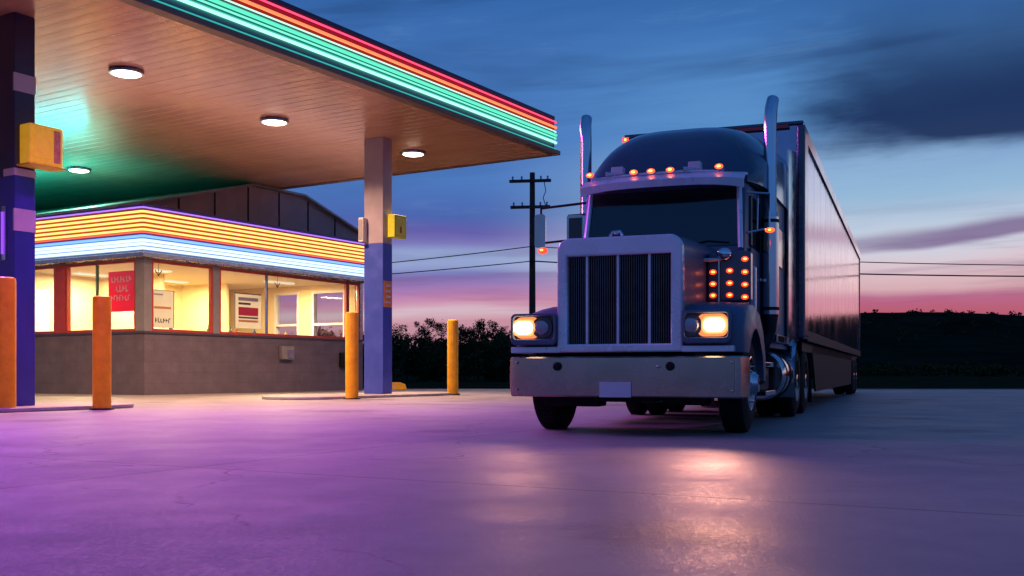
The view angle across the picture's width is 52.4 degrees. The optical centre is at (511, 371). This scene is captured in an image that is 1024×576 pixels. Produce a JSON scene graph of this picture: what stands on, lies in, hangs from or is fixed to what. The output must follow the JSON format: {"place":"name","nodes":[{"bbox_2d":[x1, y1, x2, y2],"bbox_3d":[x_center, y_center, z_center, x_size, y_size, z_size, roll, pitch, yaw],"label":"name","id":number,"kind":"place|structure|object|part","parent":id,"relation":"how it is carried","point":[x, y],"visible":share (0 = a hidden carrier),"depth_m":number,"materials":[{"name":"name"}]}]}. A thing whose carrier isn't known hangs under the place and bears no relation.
{"place":"outdoors","nodes":[
{"label":"outdoors","id":0,"kind":"place"},
{"bbox_2d":[0,390,1023,575],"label":"parking lot","id":1,"kind":"structure","parent":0,"point":[824,483],"depth_m":5.76,"materials":[{"name":"concrete"}]},
{"bbox_2d":[0,402,133,412],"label":"concrete island","id":2,"kind":"structure","parent":1,"relation":"on","point":[53,406],"depth_m":17.37,"materials":[{"name":"grey concrete"}]},
{"bbox_2d":[0,277,15,412],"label":"bollard","id":3,"kind":"object","parent":2,"relation":"on","point":[7,342],"visible":0.83,"depth_m":16.38,"materials":[{"name":"metal"}]},
{"bbox_2d":[89,296,114,409],"bbox_3d":[-6.920,-0.310,17.550,0.400,1.920,0.400,0,0,-18],"label":"bollard","id":4,"kind":"object","parent":1,"relation":"on","point":[101,352],"visible":0.98,"depth_m":17.42,"materials":[{"name":"metal"}]},
{"bbox_2d":[35,183,364,394],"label":"diner","id":5,"kind":"structure","parent":1,"relation":"on","point":[204,255],"depth_m":31.10,"materials":[{"name":"grey concrete"}]},
{"bbox_2d":[35,289,48,331],"bbox_3d":[-14.657,-0.975,32.387,0.078,3.150,0.500,0,0,30],"label":"inside door","id":6,"kind":"structure","parent":5,"relation":"in","point":[41,295],"depth_m":32.35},
{"bbox_2d":[35,266,54,333],"bbox_3d":[-14.421,-2.070,30.856,2.838,1.952,0.090,0,0,30],"label":"window frame","id":7,"kind":"structure","parent":5,"relation":"in","point":[49,267],"depth_m":30.21,"materials":[{"name":"red metal"}]},
{"bbox_2d":[66,260,134,332],"bbox_3d":[-11.518,-2.070,29.155,2.956,1.952,0.090,0,0,30],"label":"window frame","id":8,"kind":"structure","parent":5,"relation":"in","point":[68,267],"depth_m":29.40,"materials":[{"name":"red metal"}]},
{"bbox_2d":[109,270,133,311],"bbox_3d":[-10.816,-2.210,28.814,1.080,1.120,0.018,0,0,30],"label":"window poster","id":9,"kind":"object","parent":5,"relation":"attached to","point":[121,289],"depth_m":28.80,"materials":[{"name":"red paper"}]},
{"bbox_2d":[154,289,173,327],"bbox_3d":[-9.693,-1.730,28.878,0.019,1.040,0.790,0,0,30],"label":"window poster","id":10,"kind":"object","parent":5,"relation":"attached to","point":[163,308],"depth_m":28.89,"materials":[{"name":"beige paper"}]},
{"bbox_2d":[152,260,212,333],"bbox_3d":[-9.325,-2.070,29.393,0.090,1.952,2.226,0,0,30],"label":"window frame","id":11,"kind":"structure","parent":5,"relation":"in","point":[210,268],"depth_m":29.67,"materials":[{"name":"red metal"}]},
{"bbox_2d":[234,292,260,328],"bbox_3d":[-8.048,-1.835,31.693,0.019,1.070,1.130,0,0,30],"label":"window poster","id":12,"kind":"object","parent":5,"relation":"attached to","point":[247,310],"depth_m":31.67,"materials":[{"name":"beige paper"}]},
{"bbox_2d":[220,268,347,338],"bbox_3d":[-7.153,-2.070,33.112,0.090,1.952,5.878,0,0,30],"label":"window frame","id":13,"kind":"structure","parent":5,"relation":"in","point":[221,269],"depth_m":32.39,"materials":[{"name":"paint"}]},
{"bbox_2d":[279,346,293,359],"bbox_3d":[-7.112,-0.580,32.900,0.168,0.420,0.560,0,0,30],"label":"wall outlet box","id":14,"kind":"object","parent":5,"relation":"attached to","point":[286,352],"visible":1,"depth_m":32.80,"materials":[{"name":"grey metal"}]},
{"bbox_2d":[274,292,298,334],"bbox_3d":[-8.165,-1.945,37.928,1.196,1.830,0.200,0,0,30],"label":"window frame","id":15,"kind":"structure","parent":5,"relation":"in","point":[277,325],"depth_m":38.10,"materials":[{"name":"white wood"}]},
{"bbox_2d":[312,290,343,336],"bbox_3d":[-6.469,-1.945,36.938,1.526,1.830,0.200,0,0,30],"label":"window frame","id":16,"kind":"structure","parent":5,"relation":"in","point":[314,293],"depth_m":37.17,"materials":[{"name":"white wood"}]},
{"bbox_2d":[339,353,344,366],"bbox_3d":[-5.582,-0.380,35.539,0.148,0.500,0.840,0,0,30],"label":"wall outlet box","id":17,"kind":"object","parent":5,"relation":"attached to","point":[341,359],"visible":0.23,"depth_m":35.20,"materials":[{"name":"metal"}]},
{"bbox_2d":[348,282,359,339],"bbox_3d":[-5.499,-2.070,35.941,0.090,1.952,0.638,0,0,30],"label":"window frame","id":18,"kind":"structure","parent":5,"relation":"in","point":[357,285],"depth_m":36.16,"materials":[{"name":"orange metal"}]},
{"bbox_2d":[0,0,559,405],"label":"fuel canopy","id":19,"kind":"object","parent":1,"relation":"on","point":[203,95],"visible":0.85,"depth_m":23.20,"materials":[{"name":"metal"}]},
{"bbox_2d":[16,123,65,171],"bbox_3d":[-7.875,-3.745,17.404,0.350,0.690,0.680,0,0,32],"label":"equipment box","id":20,"kind":"object","parent":19,"relation":"attached to","point":[41,147],"visible":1,"depth_m":17.25,"materials":[{"name":"yellow paint"}]},
{"bbox_2d":[33,126,51,159],"bbox_3d":[-7.789,-3.780,17.251,0.013,0.500,0.350,0,0,32],"label":"door","id":21,"kind":"structure","parent":20,"relation":"in","point":[42,138],"depth_m":17.25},
{"bbox_2d":[66,166,90,172],"bbox_3d":[-12.700,-5.897,30.500,0.680,0.105,0.680,0,0,0],"label":"ceiling light","id":22,"kind":"object","parent":19,"relation":"attached to","point":[76,169],"visible":1,"depth_m":30.32,"materials":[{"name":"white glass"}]},
{"bbox_2d":[108,66,143,78],"bbox_3d":[-7.630,-5.897,20.570,0.680,0.105,0.680,0,0,0],"label":"ceiling light","id":23,"kind":"object","parent":19,"relation":"attached to","point":[126,72],"visible":1,"depth_m":20.42,"materials":[{"name":"white glass"}]},
{"bbox_2d":[260,117,288,125],"bbox_3d":[-5.620,-5.897,24.600,0.680,0.105,0.680,0,0,0],"label":"ceiling light","id":24,"kind":"object","parent":19,"relation":"attached to","point":[276,121],"visible":1,"depth_m":24.44,"materials":[{"name":"white glass"}]},
{"bbox_2d":[358,217,366,241],"bbox_3d":[-3.819,-3.610,26.565,0.160,0.620,0.166,0,0,32],"label":"speaker box","id":25,"kind":"object","parent":19,"relation":"attached to","point":[362,229],"visible":1,"depth_m":26.51,"materials":[{"name":"beige plastic"}]},
{"bbox_2d":[388,214,405,238],"bbox_3d":[-2.922,-3.690,26.570,0.260,0.580,0.500,0,0,32],"label":"equipment box","id":26,"kind":"object","parent":19,"relation":"attached to","point":[396,226],"visible":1,"depth_m":26.41,"materials":[{"name":"yellow paint"}]},
{"bbox_2d":[396,217,405,235],"bbox_3d":[-2.830,-3.690,26.513,0.013,0.460,0.400,0,0,32],"label":"door","id":27,"kind":"structure","parent":26,"relation":"in","point":[400,222],"depth_m":26.50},
{"bbox_2d":[401,149,425,156],"bbox_3d":[-2.680,-5.897,28.200,0.680,0.105,0.680,0,0,0],"label":"ceiling light","id":28,"kind":"object","parent":19,"relation":"attached to","point":[413,153],"visible":1,"depth_m":28.01,"materials":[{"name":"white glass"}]},
{"bbox_2d":[343,312,359,398],"bbox_3d":[-3.710,-0.360,24.100,0.400,2.020,0.400,0,0,-42],"label":"bollard","id":29,"kind":"object","parent":1,"relation":"on","point":[351,355],"visible":0.95,"depth_m":23.97,"materials":[{"name":"metal"}]},
{"bbox_2d":[262,392,459,399],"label":"concrete island","id":30,"kind":"structure","parent":1,"relation":"on","point":[332,396],"depth_m":24.94,"materials":[{"name":"grey concrete"}]},
{"bbox_2d":[447,320,459,394],"bbox_3d":[-1.600,-0.370,28.100,0.400,2.040,0.400,0,0,14],"label":"bollard","id":31,"kind":"object","parent":30,"relation":"on","point":[452,357],"visible":0.84,"depth_m":27.97,"materials":[{"name":"metal"}]},
{"bbox_2d":[392,382,406,389],"bbox_3d":[-4.083,0.515,35.999,0.874,0.270,0.245,0,0,-4],"label":"wheel stop","id":32,"kind":"object","parent":1,"relation":"on","point":[398,386],"visible":0.52,"depth_m":35.89,"materials":[{"name":"orange paint"}]},
{"bbox_2d":[510,95,811,432],"bbox_3d":[2.169,-1.396,13.895,2.940,4.110,7.165,0,0,21],"label":"semi truck","id":33,"kind":"object","parent":1,"relation":"on","point":[676,271],"visible":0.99,"depth_m":11.26,"materials":[{"name":"metal"}]},
{"bbox_3d":[2.932,-1.770,12.555,0.031,0.600,0.720,0,0,21],"label":"side window","id":34,"kind":"part","parent":33,"relation":"part of","materials":[{"name":"black glass"}]},
{"bbox_3d":[2.949,-0.925,12.549,0.050,1.050,0.840,0,0,21],"label":"door","id":35,"kind":"part","parent":33,"relation":"part of","materials":[{"name":"blue metal"}]},
{"bbox_3d":[3.544,-1.600,13.702,0.018,0.500,0.700,0,0,21],"label":"sleeper window","id":36,"kind":"part","parent":33,"relation":"part of","materials":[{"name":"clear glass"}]},
{"bbox_2d":[622,120,860,406],"bbox_3d":[6.142,-1.486,23.759,2.705,4.289,18.100,0,0,21],"label":"box trailer","id":37,"kind":"object","parent":1,"relation":"on","point":[828,256],"visible":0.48,"depth_m":18.49,"materials":[{"name":"blue paint"}]},
{"bbox_2d":[280,0,1023,343],"label":"sky","id":38,"kind":"structure","parent":0,"point":[911,111],"materials":[{"name":"blue"}]},
{"bbox_2d":[363,374,1023,388],"bbox_3d":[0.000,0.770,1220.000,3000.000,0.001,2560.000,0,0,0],"label":"ground","id":39,"kind":"structure","parent":0,"point":[940,381],"depth_m":70.87,"materials":[{"name":"green soil"}]},
{"bbox_2d":[320,329,342,336],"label":"tree","id":40,"kind":"object","parent":39,"relation":"on","point":[334,333],"visible":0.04,"depth_m":96.79,"materials":[{"name":"green plant"}]},
{"bbox_2d":[290,325,528,381],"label":"undergrowth","id":41,"kind":"object","parent":39,"relation":"on","point":[470,357],"visible":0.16,"depth_m":77.44,"materials":[{"name":"green plant"}]},
{"bbox_2d":[392,317,446,376],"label":"tree","id":42,"kind":"object","parent":39,"relation":"on","point":[437,327],"visible":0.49,"depth_m":90.07,"materials":[{"name":"green plant"}]},
{"bbox_2d":[435,326,481,379],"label":"tree","id":43,"kind":"object","parent":39,"relation":"on","point":[465,338],"visible":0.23,"depth_m":92.47,"materials":[{"name":"green plant"}]},
{"bbox_2d":[446,318,510,379],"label":"tree","id":44,"kind":"object","parent":39,"relation":"on","point":[479,325],"visible":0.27,"depth_m":89.04,"materials":[{"name":"green plant"}]},
{"bbox_2d":[478,326,509,363],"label":"tree","id":45,"kind":"object","parent":39,"relation":"on","point":[486,338],"visible":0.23,"depth_m":86.05,"materials":[{"name":"green plant"}]},
{"bbox_2d":[509,172,550,356],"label":"utility pole","id":46,"kind":"object","parent":39,"relation":"on","point":[532,206],"visible":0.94,"depth_m":45.88,"materials":[{"name":"brown wood"}]},
{"bbox_2d":[392,246,531,262],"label":"overhead cable","id":47,"kind":"object","parent":46,"relation":"attached to","point":[462,254],"visible":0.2,"depth_m":46.47,"materials":[{"name":"black plastic"}]},
{"bbox_2d":[392,261,531,273],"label":"overhead cable","id":48,"kind":"object","parent":46,"relation":"attached to","point":[462,267],"visible":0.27,"depth_m":46.44,"materials":[{"name":"black plastic"}]},
{"bbox_2d":[532,260,1023,276],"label":"overhead cable","id":49,"kind":"object","parent":46,"relation":"attached to","point":[896,274],"visible":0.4,"depth_m":43.10,"materials":[{"name":"black plastic"}]},
{"bbox_2d":[363,389,1023,389],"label":"kerb","id":50,"kind":"structure","parent":39,"relation":"on","point":[812,389],"depth_m":36.60,"materials":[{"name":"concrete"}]},
{"bbox_3d":[43.920,-3.805,38.970,1.850,9.950,0.399,0,0,8],"label":"utility pole","id":51,"kind":"object","parent":39,"relation":"on","visible":0},
{"bbox_2d":[532,246,1023,265],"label":"overhead cable","id":52,"kind":"object","parent":51,"relation":"attached to","point":[905,263],"visible":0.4,"depth_m":43.10,"materials":[{"name":"black plastic"}]},
{"bbox_2d":[396,312,1023,374],"bbox_3d":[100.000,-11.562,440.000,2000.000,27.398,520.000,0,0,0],"label":"hills","id":53,"kind":"structure","parent":0,"point":[985,345],"depth_m":333.75,"materials":[{"name":"black plant"}]},
{"bbox_2d":[423,308,1021,361],"bbox_3d":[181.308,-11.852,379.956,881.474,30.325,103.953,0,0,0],"label":"wood","id":54,"kind":"object","parent":53,"relation":"on","point":[947,311],"visible":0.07,"depth_m":379.08,"materials":[{"name":"green plant"}]}
]}

